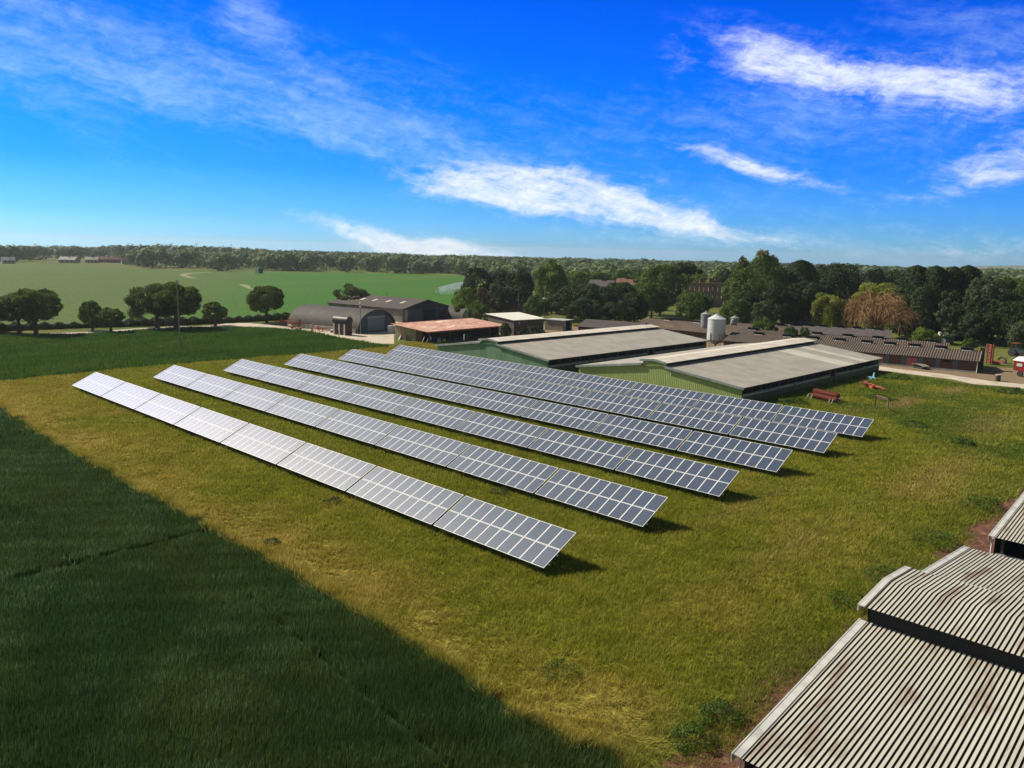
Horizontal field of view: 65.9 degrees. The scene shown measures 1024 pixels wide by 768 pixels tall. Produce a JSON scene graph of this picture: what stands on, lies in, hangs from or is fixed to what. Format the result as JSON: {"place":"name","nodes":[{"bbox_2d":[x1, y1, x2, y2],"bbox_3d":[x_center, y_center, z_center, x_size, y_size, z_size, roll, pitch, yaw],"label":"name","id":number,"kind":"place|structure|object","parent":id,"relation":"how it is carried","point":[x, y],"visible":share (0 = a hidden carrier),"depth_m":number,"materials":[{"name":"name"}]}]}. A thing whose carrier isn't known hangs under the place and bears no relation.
{"place":"outdoors","nodes":[
{"label":"outdoors","id":0,"kind":"place"},
{"bbox_2d":[19,323,393,343],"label":"concrete farm track","id":1,"kind":"structure","parent":0,"point":[377,339],"depth_m":172.43,"materials":[{"name":"beige concrete"}]},
{"bbox_2d":[0,264,479,331],"bbox_3d":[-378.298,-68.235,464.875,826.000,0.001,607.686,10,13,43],"label":"field","id":2,"kind":"structure","parent":0,"point":[73,287],"depth_m":370.80,"materials":[{"name":"green plant"}]},
{"bbox_2d":[461,266,492,303],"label":"broadleaf tree","id":3,"kind":"object","parent":2,"relation":"on","point":[470,279],"visible":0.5,"depth_m":257.31,"materials":[{"name":"green plant"}]},
{"bbox_2d":[0,403,639,767],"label":"front crop field","id":4,"kind":"structure","parent":0,"point":[278,623],"depth_m":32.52,"materials":[{"name":"green plant"}]},
{"bbox_2d":[0,340,1023,767],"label":"meadow","id":5,"kind":"structure","parent":0,"point":[586,691],"depth_m":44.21,"materials":[{"name":"green plant"}]},
{"bbox_2d":[73,372,124,395],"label":"solar table","id":6,"kind":"object","parent":5,"relation":"on","point":[99,384],"visible":0.96,"depth_m":99.86,"materials":[{"name":"metal"}]},
{"bbox_2d":[101,382,159,408],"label":"solar table","id":7,"kind":"object","parent":5,"relation":"on","point":[127,394],"visible":0.98,"depth_m":92.90,"materials":[{"name":"glass"}]},
{"bbox_2d":[135,394,199,425],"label":"solar table","id":8,"kind":"object","parent":5,"relation":"on","point":[154,408],"visible":0.95,"depth_m":85.92,"materials":[{"name":"metal"}]},
{"bbox_2d":[154,365,205,386],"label":"solar table","id":9,"kind":"object","parent":5,"relation":"on","point":[183,376],"visible":0.98,"depth_m":107.36,"materials":[{"name":"metal"}]},
{"bbox_2d":[174,407,247,442],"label":"solar table","id":10,"kind":"object","parent":5,"relation":"on","point":[216,430],"visible":0.98,"depth_m":78.94,"materials":[{"name":"glass"}]},
{"bbox_2d":[186,374,243,398],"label":"solar table","id":11,"kind":"object","parent":5,"relation":"on","point":[216,386],"visible":0.99,"depth_m":100.35,"materials":[{"name":"glass"}]},
{"bbox_2d":[223,359,275,380],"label":"solar table","id":12,"kind":"object","parent":5,"relation":"on","point":[251,369],"visible":0.97,"depth_m":114.53,"materials":[{"name":"glass"}]},
{"bbox_2d":[223,384,287,412],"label":"solar table","id":13,"kind":"object","parent":5,"relation":"on","point":[253,397],"visible":0.98,"depth_m":93.39,"materials":[{"name":"glass"}]},
{"bbox_2d":[221,423,305,465],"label":"solar table","id":14,"kind":"object","parent":5,"relation":"on","point":[249,438],"visible":0.98,"depth_m":71.95,"materials":[{"name":"glass"}]},
{"bbox_2d":[259,367,315,389],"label":"solar table","id":15,"kind":"object","parent":5,"relation":"on","point":[296,380],"visible":0.99,"depth_m":107.58,"materials":[{"name":"metal"}]},
{"bbox_2d":[266,396,338,426],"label":"solar table","id":16,"kind":"object","parent":5,"relation":"on","point":[302,411],"visible":0.98,"depth_m":86.44,"materials":[{"name":"metal"}]},
{"bbox_2d":[284,354,335,371],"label":"solar table","id":17,"kind":"object","parent":5,"relation":"on","point":[312,363],"visible":0.97,"depth_m":121.82,"materials":[{"name":"glass"}]},
{"bbox_2d":[277,443,375,490],"bbox_3d":[-15.473,7.053,65.303,10.280,2.162,2.996,10,13,43],"label":"solar table","id":18,"kind":"object","parent":5,"relation":"on","point":[340,478],"visible":0.98,"depth_m":64.96,"materials":[{"name":"metal"}]},
{"bbox_2d":[298,376,361,402],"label":"solar table","id":19,"kind":"object","parent":5,"relation":"on","point":[332,388],"visible":0.99,"depth_m":100.61,"materials":[{"name":"glass"}]},
{"bbox_2d":[321,361,375,380],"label":"solar table","id":20,"kind":"object","parent":5,"relation":"on","point":[349,370],"visible":0.99,"depth_m":114.90,"materials":[{"name":"glass"}]},
{"bbox_2d":[316,410,398,445],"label":"solar table","id":21,"kind":"object","parent":5,"relation":"on","point":[372,431],"visible":0.98,"depth_m":79.44,"materials":[{"name":"metal"}]},
{"bbox_2d":[339,349,389,367],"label":"solar table","id":22,"kind":"object","parent":5,"relation":"on","point":[363,357],"visible":0.98,"depth_m":128.91,"materials":[{"name":"glass"}]},
{"bbox_2d":[343,386,413,413],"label":"solar table","id":23,"kind":"object","parent":5,"relation":"on","point":[388,402],"visible":0.98,"depth_m":93.64,"materials":[{"name":"glass"}]},
{"bbox_2d":[362,369,422,391],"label":"solar table","id":24,"kind":"object","parent":5,"relation":"on","point":[396,380],"visible":0.95,"depth_m":107.91,"materials":[{"name":"glass"}]},
{"bbox_2d":[376,356,429,375],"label":"solar table","id":25,"kind":"object","parent":5,"relation":"on","point":[407,365],"visible":0.96,"depth_m":121.97,"materials":[{"name":"glass"}]},
{"bbox_2d":[346,466,463,524],"bbox_3d":[-8.076,8.406,58.338,10.280,2.162,2.996,10,13,43],"label":"solar table","id":26,"kind":"object","parent":5,"relation":"on","point":[420,502],"visible":0.98,"depth_m":57.97,"materials":[{"name":"glass"}]},
{"bbox_2d":[376,426,470,467],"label":"solar table","id":27,"kind":"object","parent":5,"relation":"on","point":[436,449],"visible":0.98,"depth_m":72.46,"materials":[{"name":"glass"}]},
{"bbox_2d":[395,398,474,428],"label":"solar table","id":28,"kind":"object","parent":5,"relation":"on","point":[447,416],"visible":0.98,"depth_m":86.64,"materials":[{"name":"glass"}]},
{"bbox_2d":[408,378,476,404],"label":"solar table","id":29,"kind":"object","parent":5,"relation":"on","point":[442,390],"visible":0.98,"depth_m":100.92,"materials":[{"name":"glass"}]},
{"bbox_2d":[417,363,476,384],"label":"solar table","id":30,"kind":"object","parent":5,"relation":"on","point":[448,373],"visible":0.97,"depth_m":115.04,"materials":[{"name":"glass"}]},
{"bbox_2d":[424,351,477,367],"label":"solar table","id":31,"kind":"object","parent":5,"relation":"on","point":[452,359],"visible":1,"depth_m":129.15,"materials":[{"name":"glass"}]},
{"bbox_2d":[466,357,524,375],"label":"solar table","id":32,"kind":"object","parent":5,"relation":"on","point":[496,366],"visible":0.97,"depth_m":122.13,"materials":[{"name":"glass"}]},
{"bbox_2d":[464,371,530,394],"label":"solar table","id":33,"kind":"object","parent":5,"relation":"on","point":[510,384],"visible":0.94,"depth_m":108.05,"materials":[{"name":"glass"}]},
{"bbox_2d":[460,389,537,416],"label":"solar table","id":34,"kind":"object","parent":5,"relation":"on","point":[503,403],"visible":0.99,"depth_m":93.93,"materials":[{"name":"glass"}]},
{"bbox_2d":[456,412,546,448],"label":"solar table","id":35,"kind":"object","parent":5,"relation":"on","point":[518,433],"visible":1,"depth_m":79.65,"materials":[{"name":"glass"}]},
{"bbox_2d":[447,445,557,493],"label":"solar table","id":36,"kind":"object","parent":5,"relation":"on","point":[482,463],"visible":0.98,"depth_m":65.47,"materials":[{"name":"glass"}]},
{"bbox_2d":[433,496,575,568],"bbox_3d":[-0.679,9.760,51.373,10.280,2.162,2.996,10,13,43],"label":"solar table","id":37,"kind":"object","parent":5,"relation":"on","point":[513,543],"visible":1,"depth_m":50.95,"materials":[{"name":"glass"}]},
{"bbox_2d":[513,365,576,384],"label":"solar table","id":38,"kind":"object","parent":5,"relation":"on","point":[549,375],"visible":0.98,"depth_m":115.20,"materials":[{"name":"glass"}]},
{"bbox_2d":[517,380,590,405],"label":"solar table","id":39,"kind":"object","parent":5,"relation":"on","point":[557,393],"visible":0.97,"depth_m":101.08,"materials":[{"name":"glass"}]},
{"bbox_2d":[522,401,608,432],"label":"solar table","id":40,"kind":"object","parent":5,"relation":"on","point":[574,417],"visible":0.98,"depth_m":86.98,"materials":[{"name":"glass"}]},
{"bbox_2d":[435,325,708,370],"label":"poultry barn","id":41,"kind":"structure","parent":5,"relation":"on","point":[566,350],"depth_m":138.46,"materials":[{"name":"grey metal"}]},
{"bbox_2d":[528,428,633,469],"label":"solar table","id":42,"kind":"object","parent":5,"relation":"on","point":[601,453],"visible":0.99,"depth_m":72.67,"materials":[{"name":"glass"}]},
{"bbox_2d":[565,373,636,395],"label":"solar table","id":43,"kind":"object","parent":5,"relation":"on","point":[603,384],"visible":0.96,"depth_m":108.23,"materials":[{"name":"glass"}]},
{"bbox_2d":[535,469,667,527],"bbox_3d":[6.459,8.648,58.849,10.280,2.162,2.996,10,13,43],"label":"solar table","id":44,"kind":"object","parent":5,"relation":"on","point":[634,506],"visible":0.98,"depth_m":58.48,"materials":[{"name":"glass"}]},
{"bbox_2d":[578,391,659,419],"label":"solar table","id":45,"kind":"object","parent":5,"relation":"on","point":[635,407],"visible":0.95,"depth_m":94.12,"materials":[{"name":"glass"}]},
{"bbox_2d":[593,414,691,451],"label":"solar table","id":46,"kind":"object","parent":5,"relation":"on","point":[659,435],"visible":1,"depth_m":79.97,"materials":[{"name":"glass"}]},
{"bbox_2d":[625,382,704,406],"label":"solar table","id":47,"kind":"object","parent":5,"relation":"on","point":[675,396],"visible":0.98,"depth_m":101.24,"materials":[{"name":"glass"}]},
{"bbox_2d":[615,448,738,496],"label":"solar table","id":48,"kind":"object","parent":5,"relation":"on","point":[695,475],"visible":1,"depth_m":65.69,"materials":[{"name":"glass"}]},
{"bbox_2d":[665,720,721,754],"bbox_3d":[7.077,14.013,31.446,2.176,0.729,2.044,10,13,43],"label":"weed clump","id":49,"kind":"object","parent":5,"relation":"on","point":[692,725],"visible":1,"depth_m":31.33,"materials":[{"name":"green plant"}]},
{"bbox_2d":[647,403,741,435],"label":"solar table","id":50,"kind":"object","parent":5,"relation":"on","point":[720,423],"visible":0.98,"depth_m":87.13,"materials":[{"name":"glass"}]},
{"bbox_2d":[696,699,747,733],"bbox_3d":[8.674,13.767,32.912,2.142,0.755,2.290,10,13,43],"label":"weed clump","id":51,"kind":"object","parent":5,"relation":"on","point":[720,705],"visible":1,"depth_m":32.82,"materials":[{"name":"green plant"}]},
{"bbox_2d":[576,338,882,400],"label":"poultry barn","id":52,"kind":"structure","parent":5,"relation":"on","point":[754,371],"depth_m":116.56,"materials":[{"name":"grey metal"}]},
{"bbox_2d":[677,431,792,471],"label":"solar table","id":53,"kind":"object","parent":5,"relation":"on","point":[754,455],"visible":1,"depth_m":73.01,"materials":[{"name":"glass"}]},
{"bbox_2d":[693,393,782,420],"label":"solar table","id":54,"kind":"object","parent":5,"relation":"on","point":[763,411],"visible":0.98,"depth_m":94.26,"materials":[{"name":"glass"}]},
{"bbox_2d":[729,417,837,453],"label":"solar table","id":55,"kind":"object","parent":5,"relation":"on","point":[780,434],"visible":0.99,"depth_m":80.15,"materials":[{"name":"glass"}]},
{"bbox_2d":[772,406,873,438],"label":"solar table","id":56,"kind":"object","parent":5,"relation":"on","point":[832,422],"visible":0.95,"depth_m":87.29,"materials":[{"name":"glass"}]},
{"bbox_2d":[655,486,1023,767],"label":"leaf litter strip","id":57,"kind":"object","parent":5,"relation":"on","point":[982,531],"visible":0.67,"depth_m":34.99,"materials":[{"name":"brown plant"}]},
{"bbox_2d":[730,546,1023,767],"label":"poultry barn","id":58,"kind":"structure","parent":57,"relation":"on","point":[923,668],"depth_m":29.88,"materials":[{"name":"grey metal"}]},
{"bbox_2d":[988,492,1023,560],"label":"poultry barn","id":59,"kind":"structure","parent":57,"relation":"on","point":[1007,532],"depth_m":48.84,"materials":[{"name":"grey metal"}]},
{"bbox_2d":[0,252,1023,388],"bbox_3d":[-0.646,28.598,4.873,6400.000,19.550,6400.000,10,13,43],"label":"ground","id":60,"kind":"structure","parent":0,"point":[1002,348],"depth_m":241.10,"materials":[{"name":"green plant"}]},
{"bbox_2d":[3,288,63,333],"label":"broadleaf tree","id":61,"kind":"object","parent":60,"relation":"on","point":[51,297],"visible":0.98,"depth_m":156.59,"materials":[{"name":"green plant"}]},
{"bbox_2d":[0,312,291,331],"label":"hedge","id":62,"kind":"object","parent":60,"relation":"on","point":[128,322],"visible":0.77,"depth_m":181.47,"materials":[{"name":"green plant"}]},
{"bbox_2d":[123,283,182,327],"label":"broadleaf tree","id":63,"kind":"object","parent":60,"relation":"on","point":[136,309],"visible":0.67,"depth_m":173.26,"materials":[{"name":"green plant"}]},
{"bbox_2d":[145,281,201,327],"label":"broadleaf tree","id":64,"kind":"object","parent":60,"relation":"on","point":[191,299],"visible":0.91,"depth_m":172.94,"materials":[{"name":"green plant"}]},
{"bbox_2d":[246,285,284,322],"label":"broadleaf tree","id":65,"kind":"object","parent":60,"relation":"on","point":[256,297],"visible":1,"depth_m":193.47,"materials":[{"name":"green plant"}]},
{"bbox_2d":[326,294,447,321],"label":"grain shed","id":66,"kind":"structure","parent":60,"relation":"on","point":[400,309],"depth_m":211.53,"materials":[{"name":"grey metal"}]},
{"bbox_2d":[0,243,1023,290],"bbox_3d":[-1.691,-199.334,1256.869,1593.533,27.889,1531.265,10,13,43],"label":"distant woodland","id":67,"kind":"object","parent":60,"relation":"on","point":[182,256],"visible":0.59,"depth_m":615.29,"materials":[{"name":"green plant"}]},
{"bbox_2d":[534,259,569,312],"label":"broadleaf tree","id":68,"kind":"object","parent":60,"relation":"on","point":[552,277],"visible":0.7,"depth_m":241.38,"materials":[{"name":"green plant"}]},
{"bbox_2d":[550,285,595,320],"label":"broadleaf tree","id":69,"kind":"object","parent":60,"relation":"on","point":[566,294],"visible":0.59,"depth_m":217.42,"materials":[{"name":"green plant"}]},
{"bbox_2d":[565,297,604,321],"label":"bush","id":70,"kind":"object","parent":60,"relation":"on","point":[579,303],"visible":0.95,"depth_m":204.19,"materials":[{"name":"green plant"}]},
{"bbox_2d":[593,300,634,321],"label":"bush","id":71,"kind":"object","parent":60,"relation":"on","point":[616,312],"visible":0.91,"depth_m":203.54,"materials":[{"name":"green plant"}]},
{"bbox_2d":[637,282,668,317],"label":"broadleaf tree","id":72,"kind":"object","parent":60,"relation":"on","point":[662,302],"visible":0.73,"depth_m":231.03,"materials":[{"name":"green plant"}]},
{"bbox_2d":[636,263,690,315],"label":"broadleaf tree","id":73,"kind":"object","parent":60,"relation":"on","point":[667,271],"visible":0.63,"depth_m":240.03,"materials":[{"name":"green plant"}]},
{"bbox_2d":[675,289,712,321],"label":"broadleaf tree","id":74,"kind":"object","parent":60,"relation":"on","point":[696,310],"visible":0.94,"depth_m":222.97,"materials":[{"name":"green plant"}]},
{"bbox_2d":[675,278,726,306],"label":"house","id":75,"kind":"structure","parent":60,"relation":"on","point":[711,289],"depth_m":292.01,"materials":[{"name":"brick"}]},
{"bbox_2d":[719,293,750,324],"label":"broadleaf tree","id":76,"kind":"object","parent":60,"relation":"on","point":[730,304],"visible":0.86,"depth_m":203.63,"materials":[{"name":"green plant"}]},
{"bbox_2d":[719,249,791,321],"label":"broadleaf tree","id":77,"kind":"object","parent":60,"relation":"on","point":[767,261],"visible":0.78,"depth_m":219.69,"materials":[{"name":"green plant"}]},
{"bbox_2d":[758,280,795,324],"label":"broadleaf tree","id":78,"kind":"object","parent":60,"relation":"on","point":[774,287],"visible":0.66,"depth_m":208.37,"materials":[{"name":"green plant"}]},
{"bbox_2d":[778,279,821,323],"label":"broadleaf tree","id":79,"kind":"object","parent":60,"relation":"on","point":[807,297],"visible":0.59,"depth_m":208.61,"materials":[{"name":"green plant"}]},
{"bbox_2d":[780,260,825,324],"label":"tree","id":80,"kind":"object","parent":60,"relation":"on","point":[805,268],"visible":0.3,"depth_m":220.99,"materials":[{"name":"green plant"}]},
{"bbox_2d":[809,292,848,326],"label":"willow tree","id":81,"kind":"object","parent":60,"relation":"on","point":[823,309],"visible":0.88,"depth_m":203.41,"materials":[{"name":"green plant"}]},
{"bbox_2d":[783,322,891,338],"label":"brick shed","id":82,"kind":"structure","parent":60,"relation":"on","point":[858,331],"depth_m":178.51,"materials":[{"name":"brown brick"}]},
{"bbox_2d":[817,262,863,297],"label":"broadleaf tree","id":83,"kind":"object","parent":60,"relation":"on","point":[833,277],"visible":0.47,"depth_m":243.37,"materials":[{"name":"green plant"}]},
{"bbox_2d":[846,281,907,329],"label":"willow tree","id":84,"kind":"object","parent":60,"relation":"on","point":[884,287],"visible":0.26,"depth_m":208.58,"materials":[{"name":"green plant"}]},
{"bbox_2d":[840,289,923,334],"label":"bare tree","id":85,"kind":"object","parent":60,"relation":"on","point":[875,316],"visible":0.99,"depth_m":186.02,"materials":[{"name":"brown plant"}]},
{"bbox_2d":[890,265,935,334],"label":"conifer tree","id":86,"kind":"object","parent":60,"relation":"on","point":[909,282],"visible":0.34,"depth_m":198.40,"materials":[{"name":"green plant"}]},
{"bbox_2d":[902,286,942,337],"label":"conifer tree","id":87,"kind":"object","parent":60,"relation":"on","point":[921,291],"visible":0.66,"depth_m":192.00,"materials":[{"name":"green plant"}]},
{"bbox_2d":[918,265,952,336],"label":"conifer tree","id":88,"kind":"object","parent":60,"relation":"on","point":[934,273],"visible":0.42,"depth_m":194.24,"materials":[{"name":"green plant"}]},
{"bbox_2d":[933,290,959,341],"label":"young tree","id":89,"kind":"object","parent":60,"relation":"on","point":[946,323],"visible":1,"depth_m":180.17,"materials":[{"name":"green plant"}]},
{"bbox_2d":[936,266,968,337],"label":"conifer tree","id":90,"kind":"object","parent":60,"relation":"on","point":[954,274],"visible":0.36,"depth_m":193.93,"materials":[{"name":"green plant"}]},
{"bbox_2d":[957,310,993,339],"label":"broadleaf tree","id":91,"kind":"object","parent":60,"relation":"on","point":[964,328],"visible":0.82,"depth_m":181.18,"materials":[{"name":"green plant"}]},
{"bbox_2d":[961,273,1011,320],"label":"broadleaf tree","id":92,"kind":"object","parent":60,"relation":"on","point":[1000,291],"visible":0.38,"depth_m":187.12,"materials":[{"name":"green plant"}]},
{"bbox_2d":[971,298,1021,343],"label":"broadleaf tree","id":93,"kind":"object","parent":60,"relation":"on","point":[986,305],"visible":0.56,"depth_m":179.94,"materials":[{"name":"green plant"}]},
{"bbox_2d":[992,299,1023,346],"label":"broadleaf tree","id":94,"kind":"object","parent":60,"relation":"on","point":[1019,311],"visible":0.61,"depth_m":176.34,"materials":[{"name":"green plant"}]},
{"bbox_2d":[0,0,1023,266],"label":"sky","id":95,"kind":"structure","parent":0,"point":[864,132],"materials":[{"name":"blue"}]},
{"bbox_2d":[394,320,1023,383],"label":"yard","id":96,"kind":"structure","parent":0,"point":[990,372],"depth_m":138.56,"materials":[{"name":"beige concrete"}]},
{"bbox_2d":[287,304,395,333],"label":"arched hut","id":97,"kind":"object","parent":96,"relation":"on","point":[373,320],"visible":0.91,"depth_m":181.81,"materials":[{"name":"grey metal"}]},
{"bbox_2d":[390,318,504,341],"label":"open machinery shed","id":98,"kind":"structure","parent":96,"relation":"on","point":[441,329],"depth_m":169.39,"materials":[{"name":"orange paint"}]},
{"bbox_2d":[487,312,545,334],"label":"flat roofed workshop","id":99,"kind":"structure","parent":96,"relation":"on","point":[516,321],"depth_m":182.99,"materials":[{"name":"white paint"}]},
{"bbox_2d":[641,318,748,342],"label":"brick shed","id":100,"kind":"structure","parent":96,"relation":"on","point":[694,328],"depth_m":181.67,"materials":[{"name":"brown brick"}]},
{"bbox_2d":[706,314,725,346],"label":"grain silo","id":101,"kind":"object","parent":96,"relation":"on","point":[715,332],"visible":0.98,"depth_m":163.94,"materials":[{"name":"white metal"}]},
{"bbox_2d":[736,327,949,347],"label":"brick shed","id":102,"kind":"structure","parent":96,"relation":"on","point":[901,341],"depth_m":159.41,"materials":[{"name":"brown brick"}]},
{"bbox_2d":[722,332,985,372],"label":"brick shed","id":103,"kind":"structure","parent":96,"relation":"on","point":[962,359],"depth_m":143.25,"materials":[{"name":"brown brick"}]},
{"bbox_2d":[879,366,1023,387],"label":"farm road","id":104,"kind":"structure","parent":0,"point":[967,380],"depth_m":130.09,"materials":[{"name":"concrete"}]},
{"label":"crop field","id":105,"kind":"structure","parent":0,"visible":0},
{"bbox_2d":[0,326,388,380],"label":"crop plants","id":106,"kind":"object","parent":105,"relation":"on","point":[22,356],"visible":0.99,"depth_m":143.86,"materials":[{"name":"green plant"}]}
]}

